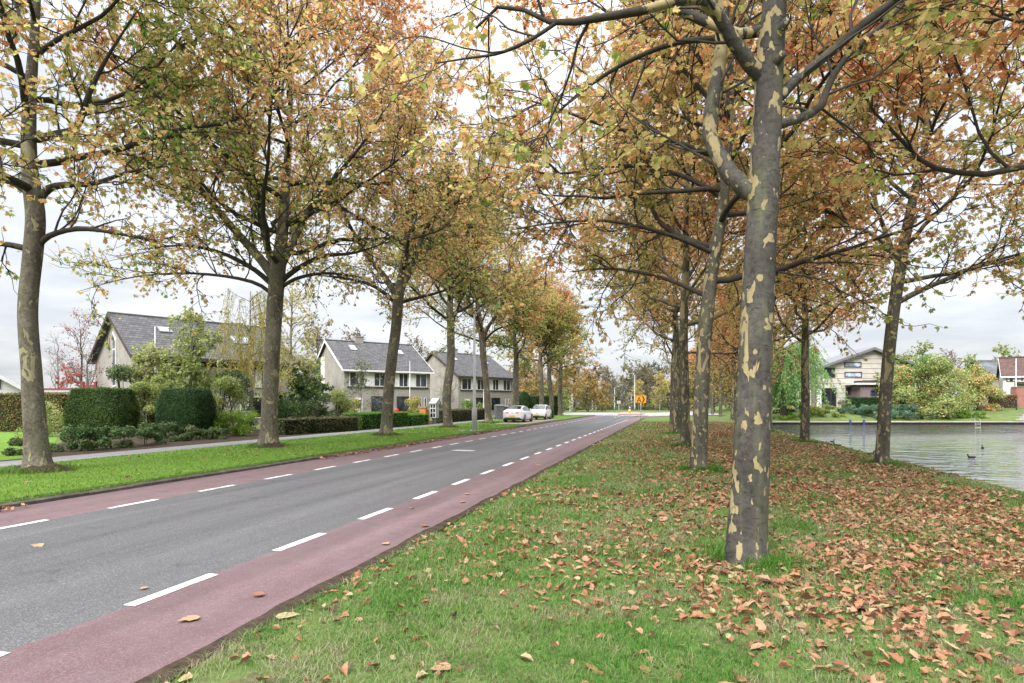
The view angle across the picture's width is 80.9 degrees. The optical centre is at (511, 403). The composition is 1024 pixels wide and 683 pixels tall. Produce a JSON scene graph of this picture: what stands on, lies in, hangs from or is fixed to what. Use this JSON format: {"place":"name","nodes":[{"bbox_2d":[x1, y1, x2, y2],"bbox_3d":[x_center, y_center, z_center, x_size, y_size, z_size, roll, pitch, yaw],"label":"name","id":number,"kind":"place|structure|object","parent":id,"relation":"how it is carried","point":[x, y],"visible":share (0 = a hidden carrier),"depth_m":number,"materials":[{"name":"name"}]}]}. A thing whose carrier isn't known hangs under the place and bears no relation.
{"place":"outdoors","nodes":[
{"label":"outdoors","id":0,"kind":"place"},
{"bbox_2d":[0,432,57,459],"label":"garden lawn","id":1,"kind":"structure","parent":0,"point":[5,437],"depth_m":25.29,"materials":[{"name":"green plant"}]},
{"bbox_2d":[12,397,66,436],"bbox_3d":[-23.275,0.656,30.052,2.456,2.154,1.966,0,0,0],"label":"garden shrub","id":2,"kind":"object","parent":1,"relation":"on","point":[51,416],"visible":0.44,"depth_m":29.84,"materials":[{"name":"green plant"}]},
{"bbox_2d":[0,420,555,502],"bbox_3d":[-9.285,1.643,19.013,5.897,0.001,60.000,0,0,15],"label":"lawn","id":3,"kind":"structure","parent":0,"point":[14,493],"depth_m":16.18,"materials":[{"name":"green plant"}]},
{"bbox_2d":[6,462,75,473],"bbox_3d":[-11.473,1.535,14.608,1.635,0.229,1.136,0,0,0],"label":"soil mound","id":4,"kind":"object","parent":3,"relation":"on","point":[53,465],"visible":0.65,"depth_m":14.35,"materials":[{"name":"brown soil"}]},
{"bbox_2d":[0,0,326,467],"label":"plane tree","id":5,"kind":"object","parent":3,"relation":"on","point":[36,444],"visible":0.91,"depth_m":14.57,"materials":[{"name":"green plant"}]},
{"bbox_2d":[0,0,493,444],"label":"plane tree","id":6,"kind":"object","parent":3,"relation":"on","point":[278,256],"visible":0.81,"depth_m":22.15,"materials":[{"name":"orange plant"}]},
{"bbox_2d":[256,0,543,433],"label":"plane tree","id":7,"kind":"object","parent":3,"relation":"on","point":[386,425],"visible":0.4,"depth_m":30.75,"materials":[{"name":"orange plant"}]},
{"bbox_2d":[373,144,555,425],"bbox_3d":[-3.468,-7.975,41.811,10.546,19.265,12.589,0,0,33],"label":"plane tree","id":8,"kind":"object","parent":3,"relation":"on","point":[446,397],"visible":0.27,"depth_m":40.92,"materials":[{"name":"orange plant"}]},
{"bbox_2d":[0,416,635,651],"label":"road","id":9,"kind":"structure","parent":0,"point":[75,570],"depth_m":8.41,"materials":[{"name":"grey asphalt"}]},
{"bbox_2d":[0,415,602,527],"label":"cycle strip","id":10,"kind":"object","parent":9,"relation":"on","point":[55,509],"visible":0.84,"depth_m":12.82,"materials":[{"name":"red asphalt"}]},
{"bbox_2d":[0,415,625,656],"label":"road markings","id":11,"kind":"object","parent":9,"relation":"on","point":[163,592],"visible":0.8,"depth_m":7.82,"materials":[{"name":"paint"}]},
{"bbox_2d":[0,418,641,682],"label":"cycle strip","id":12,"kind":"object","parent":9,"relation":"on","point":[130,644],"visible":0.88,"depth_m":5.36,"materials":[{"name":"red asphalt"}]},
{"bbox_2d":[134,418,643,682],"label":"soil edge","id":13,"kind":"object","parent":12,"relation":"on","point":[164,673],"visible":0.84,"depth_m":5.28,"materials":[{"name":"brown soil"}]},
{"bbox_2d":[0,405,1023,682],"bbox_3d":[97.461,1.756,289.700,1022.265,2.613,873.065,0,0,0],"label":"ground","id":14,"kind":"structure","parent":0,"point":[230,675],"depth_m":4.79,"materials":[{"name":"green plant"}]},
{"bbox_2d":[0,375,20,394],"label":"house","id":15,"kind":"structure","parent":14,"relation":"on","point":[7,385],"depth_m":44.93,"materials":[{"name":"white paint"}]},
{"bbox_2d":[0,392,69,431],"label":"beech hedge","id":16,"kind":"object","parent":14,"relation":"on","point":[10,412],"visible":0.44,"depth_m":35.16,"materials":[{"name":"brown plant"}]},
{"bbox_2d":[43,332,83,387],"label":"bare tree","id":17,"kind":"object","parent":14,"relation":"on","point":[57,369],"visible":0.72,"depth_m":69.88,"materials":[{"name":"grey plant"}]},
{"bbox_2d":[55,365,81,387],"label":"red shrub","id":18,"kind":"object","parent":14,"relation":"on","point":[71,380],"visible":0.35,"depth_m":44.05,"materials":[{"name":"brown plant"}]},
{"bbox_2d":[45,307,104,387],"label":"red maple","id":19,"kind":"object","parent":14,"relation":"on","point":[82,358],"visible":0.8,"depth_m":47.02,"materials":[{"name":"brown plant"}]},
{"bbox_2d":[105,362,146,421],"bbox_3d":[-22.144,-0.284,34.108,2.925,4.051,3.069,0,0,-16],"label":"garden shrub","id":20,"kind":"object","parent":14,"relation":"on","point":[116,371],"visible":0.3,"depth_m":33.59,"materials":[{"name":"green plant"}]},
{"bbox_2d":[127,375,166,434],"bbox_3d":[-19.188,0.069,31.723,2.065,3.381,2.076,0,0,35],"label":"garden shrub","id":21,"kind":"object","parent":14,"relation":"on","point":[147,406],"visible":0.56,"depth_m":31.54,"materials":[{"name":"green plant"}]},
{"bbox_2d":[120,339,185,422],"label":"garden tree","id":22,"kind":"object","parent":14,"relation":"on","point":[150,372],"visible":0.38,"depth_m":34.70,"materials":[{"name":"green plant"}]},
{"bbox_2d":[140,305,229,422],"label":"garden tree","id":23,"kind":"object","parent":14,"relation":"on","point":[198,351],"visible":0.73,"depth_m":33.65,"materials":[{"name":"green plant"}]},
{"bbox_2d":[87,311,300,424],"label":"brick house","id":24,"kind":"structure","parent":14,"relation":"on","point":[127,331],"depth_m":44.94,"materials":[{"name":"grey tile"}]},
{"bbox_2d":[0,418,494,461],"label":"garden bed","id":25,"kind":"object","parent":14,"relation":"on","point":[254,435],"depth_m":24.72,"materials":[{"name":"soil"}]},
{"bbox_2d":[0,437,51,455],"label":"shrub","id":26,"kind":"object","parent":25,"relation":"on","point":[13,442],"visible":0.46,"depth_m":19.10,"materials":[{"name":"green plant"}]},
{"bbox_2d":[49,423,111,451],"bbox_3d":[-15.249,1.176,20.913,2.200,1.106,1.616,0,0,25],"label":"shrub","id":27,"kind":"object","parent":25,"relation":"on","point":[82,433],"visible":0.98,"depth_m":20.88,"materials":[{"name":"green plant"}]},
{"bbox_2d":[61,386,140,436],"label":"clipped yew","id":28,"kind":"object","parent":25,"relation":"on","point":[92,407],"visible":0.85,"depth_m":29.34,"materials":[{"name":"green plant"}]},
{"bbox_2d":[87,424,136,447],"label":"shrub","id":29,"kind":"object","parent":25,"relation":"on","point":[114,432],"visible":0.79,"depth_m":22.24,"materials":[{"name":"green plant"}]},
{"bbox_2d":[116,421,166,444],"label":"shrub","id":30,"kind":"object","parent":25,"relation":"on","point":[146,431],"visible":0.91,"depth_m":23.98,"materials":[{"name":"green plant"}]},
{"bbox_2d":[157,421,197,441],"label":"shrub","id":31,"kind":"object","parent":25,"relation":"on","point":[177,435],"visible":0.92,"depth_m":26.37,"materials":[{"name":"green plant"}]},
{"bbox_2d":[154,386,216,438],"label":"clipped yew","id":32,"kind":"object","parent":25,"relation":"on","point":[195,406],"visible":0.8,"depth_m":27.90,"materials":[{"name":"green plant"}]},
{"bbox_2d":[193,427,229,439],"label":"shrub","id":33,"kind":"object","parent":25,"relation":"on","point":[218,432],"visible":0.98,"depth_m":27.63,"materials":[{"name":"green plant"}]},
{"bbox_2d":[211,374,250,433],"bbox_3d":[-15.497,0.025,32.051,2.914,3.478,2.376,0,0,-21],"label":"garden shrub","id":34,"kind":"object","parent":25,"relation":"on","point":[228,384],"visible":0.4,"depth_m":31.98,"materials":[{"name":"green plant"}]},
{"bbox_2d":[213,409,252,436],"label":"garden shrub","id":35,"kind":"object","parent":25,"relation":"on","point":[220,421],"visible":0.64,"depth_m":29.61,"materials":[{"name":"green plant"}]},
{"bbox_2d":[215,365,260,430],"bbox_3d":[-16.354,-0.305,36.078,2.734,4.134,3.302,0,0,31],"label":"garden shrub","id":36,"kind":"object","parent":25,"relation":"on","point":[242,377],"visible":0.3,"depth_m":35.73,"materials":[{"name":"green plant"}]},
{"bbox_2d":[230,403,259,435],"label":"garden shrub","id":37,"kind":"object","parent":25,"relation":"on","point":[250,416],"visible":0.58,"depth_m":30.85,"materials":[{"name":"green plant"}]},
{"bbox_2d":[278,399,306,419],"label":"garden shrub","id":38,"kind":"object","parent":25,"relation":"on","point":[284,411],"visible":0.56,"depth_m":39.41,"materials":[{"name":"green plant"}]},
{"bbox_2d":[278,415,360,434],"bbox_3d":[-10.825,1.198,33.908,0.951,1.053,5.919,0,0,28],"label":"clipped hedge","id":39,"kind":"object","parent":25,"relation":"on","point":[299,425],"visible":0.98,"depth_m":33.37,"materials":[{"name":"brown plant"}]},
{"bbox_2d":[299,393,342,418],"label":"garden shrub","id":40,"kind":"object","parent":25,"relation":"on","point":[315,408],"visible":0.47,"depth_m":43.82,"materials":[{"name":"green plant"}]},
{"bbox_2d":[318,386,354,417],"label":"garden shrub","id":41,"kind":"object","parent":25,"relation":"on","point":[342,402],"visible":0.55,"depth_m":44.52,"materials":[{"name":"green plant"}]},
{"bbox_2d":[344,411,409,429],"bbox_3d":[-8.957,1.116,40.419,1.484,1.223,6.661,0,0,16],"label":"clipped hedge","id":42,"kind":"object","parent":25,"relation":"on","point":[370,420],"visible":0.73,"depth_m":38.87,"materials":[{"name":"green plant"}]},
{"bbox_2d":[408,412,430,425],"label":"clipped hedge","id":43,"kind":"object","parent":25,"relation":"on","point":[416,419],"visible":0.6,"depth_m":45.09,"materials":[{"name":"green plant"}]},
{"bbox_2d":[429,398,439,423],"bbox_3d":[-6.226,0.629,48.217,0.651,2.134,0.651,0,0,26],"label":"book cabinet","id":44,"kind":"object","parent":25,"relation":"on","point":[434,403],"visible":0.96,"depth_m":48.09,"materials":[{"name":"grey plastic"}]},
{"bbox_2d":[437,408,484,422],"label":"clipped hedge","id":45,"kind":"object","parent":25,"relation":"on","point":[461,414],"visible":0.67,"depth_m":56.09,"materials":[{"name":"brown plant"}]},
{"bbox_2d":[200,288,296,429],"bbox_3d":[-16.730,-2.841,37.803,6.376,9.194,5.346,0,0,-37],"label":"birch tree","id":46,"kind":"object","parent":14,"relation":"on","point":[250,350],"visible":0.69,"depth_m":37.79,"materials":[{"name":"yellow plant"}]},
{"bbox_2d":[0,419,501,466],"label":"footpath","id":47,"kind":"structure","parent":14,"relation":"on","point":[67,458],"depth_m":22.36,"materials":[{"name":"grey concrete"}]},
{"bbox_2d":[253,270,326,417],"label":"birch tree","id":48,"kind":"object","parent":14,"relation":"on","point":[291,319],"visible":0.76,"depth_m":43.86,"materials":[{"name":"yellow plant"}]},
{"bbox_2d":[0,415,594,508],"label":"kerb","id":49,"kind":"structure","parent":14,"relation":"on","point":[78,494],"depth_m":13.40,"materials":[{"name":"concrete"}]},
{"bbox_2d":[278,360,334,418],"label":"layered tree","id":50,"kind":"object","parent":14,"relation":"on","point":[300,384],"visible":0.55,"depth_m":44.14,"materials":[{"name":"green plant"}]},
{"bbox_2d":[296,314,336,395],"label":"bare tree","id":51,"kind":"object","parent":14,"relation":"on","point":[320,340],"visible":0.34,"depth_m":87.55,"materials":[{"name":"grey plant"}]},
{"bbox_2d":[343,355,383,411],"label":"garden tree","id":52,"kind":"object","parent":14,"relation":"on","point":[359,385],"visible":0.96,"depth_m":49.95,"materials":[{"name":"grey plant"}]},
{"bbox_2d":[317,334,434,417],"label":"brick house","id":53,"kind":"structure","parent":14,"relation":"on","point":[414,370],"depth_m":67.26,"materials":[{"name":"grey tile"}]},
{"bbox_2d":[425,349,512,414],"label":"brick house","id":54,"kind":"structure","parent":14,"relation":"on","point":[500,379],"depth_m":82.98,"materials":[{"name":"grey tile"}]},
{"bbox_2d":[383,157,571,421],"bbox_3d":[-3.750,-9.527,49.802,14.125,22.742,13.492,0,0,31],"label":"plane tree","id":55,"kind":"object","parent":14,"relation":"on","point":[482,333],"visible":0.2,"depth_m":49.78,"materials":[{"name":"orange plant"}]},
{"bbox_2d":[0,421,1023,682],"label":"fallen leaves","id":56,"kind":"object","parent":14,"relation":"on","point":[988,561],"visible":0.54,"depth_m":7.05,"materials":[{"name":"brown plant"}]},
{"bbox_2d":[318,399,728,409],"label":"undergrowth","id":57,"kind":"object","parent":14,"relation":"on","point":[641,407],"visible":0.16,"depth_m":160.25,"materials":[{"name":"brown plant"}]},
{"bbox_2d":[496,419,560,423],"bbox_3d":[1.780,1.638,55.185,2.970,0.001,16.000,0,0,15],"label":"parking bay","id":58,"kind":"object","parent":14,"relation":"on","point":[528,421],"visible":0.77,"depth_m":54.63,"materials":[{"name":"grey asphalt"}]},
{"bbox_2d":[503,406,532,421],"bbox_3d":[0.612,0.910,53.840,2.060,1.450,4.720,0,0,15],"label":"parked sedan","id":59,"kind":"object","parent":58,"relation":"on","point":[522,413],"visible":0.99,"depth_m":51.85,"materials":[{"name":"paint"}]},
{"bbox_2d":[530,405,551,419],"bbox_3d":[2.953,0.876,61.893,1.980,1.518,3.592,0,0,15],"label":"parked hatchback","id":60,"kind":"object","parent":58,"relation":"on","point":[541,411],"visible":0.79,"depth_m":60.78,"materials":[{"name":"paint"}]},
{"bbox_2d":[512,351,547,402],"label":"autumn tree","id":61,"kind":"object","parent":14,"relation":"on","point":[526,382],"visible":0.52,"depth_m":107.58,"materials":[{"name":"yellow plant"}]},
{"bbox_2d":[535,359,581,408],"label":"autumn tree","id":62,"kind":"object","parent":14,"relation":"on","point":[570,390],"visible":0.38,"depth_m":111.72,"materials":[{"name":"brown plant"}]},
{"bbox_2d":[552,348,600,410],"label":"autumn tree","id":63,"kind":"object","parent":14,"relation":"on","point":[573,358],"visible":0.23,"depth_m":135.65,"materials":[{"name":"brown plant"}]},
{"bbox_2d":[572,368,612,411],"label":"autumn tree","id":64,"kind":"object","parent":14,"relation":"on","point":[592,393],"visible":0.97,"depth_m":127.61,"materials":[{"name":"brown plant"}]},
{"bbox_2d":[563,412,718,415],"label":"junction","id":65,"kind":"object","parent":14,"relation":"on","point":[616,414],"visible":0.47,"depth_m":95.29,"materials":[{"name":"grey asphalt"}]},
{"bbox_2d":[465,350,819,409],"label":"woodland","id":66,"kind":"object","parent":14,"relation":"on","point":[644,375],"visible":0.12,"depth_m":184.03,"materials":[{"name":"plant"}]},
{"bbox_2d":[649,371,669,410],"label":"golden tree","id":67,"kind":"object","parent":14,"relation":"on","point":[662,384],"visible":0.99,"depth_m":149.80,"materials":[{"name":"yellow plant"}]},
{"bbox_2d":[312,0,1023,566],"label":"plane tree","id":68,"kind":"object","parent":14,"relation":"on","point":[748,514],"visible":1,"depth_m":6.52,"materials":[{"name":"orange plant"}]},
{"bbox_2d":[603,180,742,424],"bbox_3d":[12.710,-8.130,47.180,12.648,19.771,10.881,0,0,-43],"label":"plane tree","id":69,"kind":"object","parent":14,"relation":"on","point":[663,331],"visible":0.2,"depth_m":47.13,"materials":[{"name":"orange plant"}]},
{"bbox_2d":[542,123,834,431],"bbox_3d":[9.065,-7.460,33.523,11.841,18.434,15.804,0,0,-23],"label":"plane tree","id":70,"kind":"object","parent":14,"relation":"on","point":[675,273],"visible":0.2,"depth_m":33.91,"materials":[{"name":"orange plant"}]},
{"bbox_2d":[401,0,1019,469],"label":"plane tree","id":71,"kind":"object","parent":14,"relation":"on","point":[637,190],"visible":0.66,"depth_m":15.30,"materials":[{"name":"orange plant"}]},
{"bbox_2d":[688,335,736,413],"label":"plane tree","id":72,"kind":"object","parent":14,"relation":"on","point":[712,397],"visible":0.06,"depth_m":95.87,"materials":[{"name":"orange plant"}]},
{"bbox_2d":[688,316,737,416],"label":"plane tree","id":73,"kind":"object","parent":14,"relation":"on","point":[691,358],"visible":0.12,"depth_m":80.39,"materials":[{"name":"orange plant"}]},
{"bbox_2d":[541,0,925,445],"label":"plane tree","id":74,"kind":"object","parent":14,"relation":"on","point":[706,219],"visible":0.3,"depth_m":23.18,"materials":[{"name":"orange plant"}]},
{"bbox_2d":[694,306,782,420],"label":"plane tree","id":75,"kind":"object","parent":14,"relation":"on","point":[732,362],"visible":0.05,"depth_m":64.92,"materials":[{"name":"orange plant"}]},
{"bbox_2d":[694,266,796,384],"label":"plane tree","id":76,"kind":"object","parent":14,"relation":"on","point":[718,347],"visible":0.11,"depth_m":50.04,"materials":[{"name":"orange plant"}]},
{"bbox_2d":[688,209,865,429],"bbox_3d":[17.300,-5.546,39.659,11.526,14.799,8.434,0,0,5],"label":"plane tree","id":77,"kind":"object","parent":14,"relation":"on","point":[725,325],"visible":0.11,"depth_m":39.82,"materials":[{"name":"orange plant"}]},
{"bbox_2d":[772,337,850,417],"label":"willow tree","id":78,"kind":"object","parent":14,"relation":"on","point":[785,393],"visible":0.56,"depth_m":64.22,"materials":[{"name":"green plant"}]},
{"bbox_2d":[719,123,917,440],"bbox_3d":[14.059,-5.513,28.215,8.434,14.799,11.526,0,0,12],"label":"plane tree","id":79,"kind":"object","parent":14,"relation":"on","point":[805,407],"visible":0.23,"depth_m":27.73,"materials":[{"name":"orange plant"}]},
{"bbox_2d":[794,347,929,406],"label":"modern house","id":80,"kind":"structure","parent":14,"relation":"on","point":[855,376],"depth_m":76.00,"materials":[{"name":"paint"}]},
{"bbox_2d":[816,388,835,406],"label":"window","id":81,"kind":"structure","parent":80,"relation":"in","point":[830,396],"depth_m":75.98,"materials":[{"name":"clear glass"}]},
{"bbox_2d":[848,397,878,408],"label":"clipped hedge","id":82,"kind":"object","parent":14,"relation":"on","point":[859,401],"visible":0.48,"depth_m":70.48,"materials":[{"name":"green plant"}]},
{"bbox_2d":[735,0,1023,463],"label":"plane tree","id":83,"kind":"object","parent":14,"relation":"on","point":[937,107],"visible":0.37,"depth_m":18.00,"materials":[{"name":"orange plant"}]},
{"bbox_2d":[735,0,1023,202],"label":"plane tree","id":84,"kind":"object","parent":14,"relation":"on","point":[981,45],"visible":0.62,"depth_m":11.01,"materials":[{"name":"orange plant"}]},
{"bbox_2d":[772,423,1023,424],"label":"quay wall","id":85,"kind":"structure","parent":14,"relation":"on","point":[903,423],"depth_m":62.02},
{"bbox_2d":[876,365,936,410],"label":"bank shrub","id":86,"kind":"object","parent":14,"relation":"on","point":[902,381],"visible":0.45,"depth_m":67.94,"materials":[{"name":"green plant"}]},
{"bbox_2d":[891,401,922,418],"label":"bank shrub","id":87,"kind":"object","parent":14,"relation":"on","point":[899,410],"visible":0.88,"depth_m":64.16,"materials":[{"name":"green plant"}]},
{"bbox_2d":[906,339,952,393],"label":"garden tree","id":88,"kind":"object","parent":14,"relation":"on","point":[920,351],"visible":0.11,"depth_m":96.28,"materials":[{"name":"green plant"}]},
{"bbox_2d":[892,350,978,417],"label":"bank shrub","id":89,"kind":"object","parent":14,"relation":"on","point":[938,369],"visible":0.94,"depth_m":66.02,"materials":[{"name":"green plant"}]},
{"bbox_2d":[946,352,997,406],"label":"garden tree","id":90,"kind":"object","parent":14,"relation":"on","point":[965,361],"visible":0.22,"depth_m":87.70,"materials":[{"name":"green plant"}]},
{"bbox_2d":[956,363,1006,410],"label":"bank shrub","id":91,"kind":"object","parent":14,"relation":"on","point":[980,388],"visible":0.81,"depth_m":70.28,"materials":[{"name":"yellow plant"}]},
{"bbox_2d":[967,360,998,405],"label":"brick house","id":92,"kind":"structure","parent":14,"relation":"on","point":[988,365],"depth_m":105.71,"materials":[{"name":"grey tile"}]},
{"bbox_2d":[987,394,1017,407],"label":"clipped hedge","id":93,"kind":"object","parent":14,"relation":"on","point":[1009,400],"visible":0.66,"depth_m":72.58,"materials":[{"name":"brown plant"}]},
{"bbox_2d":[992,342,1020,359],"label":"garden tree","id":94,"kind":"object","parent":14,"relation":"on","point":[1004,352],"visible":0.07,"depth_m":119.11,"materials":[{"name":"green plant"}]},
{"bbox_2d":[996,356,1023,394],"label":"white house","id":95,"kind":"structure","parent":14,"relation":"on","point":[1006,371],"depth_m":83.92,"materials":[{"name":"white paint"}]},
{"bbox_2d":[0,0,1023,402],"label":"sky","id":96,"kind":"structure","parent":0,"point":[976,323],"materials":[{"name":"white"}]},
{"bbox_2d":[472,242,553,405],"bbox_3d":[-0.375,-6.955,59.162,8.690,17.241,10.968,0,0,-17],"label":"plane tree","id":97,"kind":"object","parent":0,"point":[513,342],"visible":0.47,"depth_m":57.54,"materials":[{"name":"yellow plant"}]},
{"bbox_2d":[533,415,588,418],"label":"lawn","id":98,"kind":"structure","parent":0,"point":[563,416],"depth_m":75.85,"materials":[{"name":"green plant"}]},
{"bbox_2d":[489,270,587,404],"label":"plane tree","id":99,"kind":"object","parent":98,"relation":"on","point":[555,327],"visible":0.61,"depth_m":69.99,"materials":[{"name":"orange plant"}]},
{"bbox_2d":[530,395,557,414],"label":"clipped hedge","id":100,"kind":"object","parent":98,"relation":"on","point":[535,399],"visible":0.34,"depth_m":82.50,"materials":[{"name":"green plant"}]},
{"bbox_2d":[499,266,592,416],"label":"plane tree","id":101,"kind":"object","parent":98,"relation":"on","point":[566,294],"visible":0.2,"depth_m":75.20,"materials":[{"name":"yellow plant"}]},
{"bbox_2d":[526,296,602,414],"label":"plane tree","id":102,"kind":"object","parent":98,"relation":"on","point":[559,372],"visible":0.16,"depth_m":82.33,"materials":[{"name":"orange plant"}]},
{"bbox_2d":[772,425,1023,490],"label":"pond","id":103,"kind":"structure","parent":0,"point":[999,459],"depth_m":31.46,"materials":[{"name":"grey liquid"}]},
{"bbox_2d":[776,421,1023,421],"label":"quay deck","id":104,"kind":"structure","parent":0,"point":[905,421],"depth_m":62.70,"materials":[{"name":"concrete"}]},
{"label":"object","id":105,"kind":"structure","parent":0,"visible":0},
{"bbox_2d":[472,307,499,429],"bbox_3d":[-1.525,-2.076,36.659,1.858,7.632,0.307,0,0,0],"label":"street lamp","id":106,"kind":"object","parent":105,"relation":"on","point":[474,417],"visible":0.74,"depth_m":36.59,"materials":[{"name":"grey metal"}]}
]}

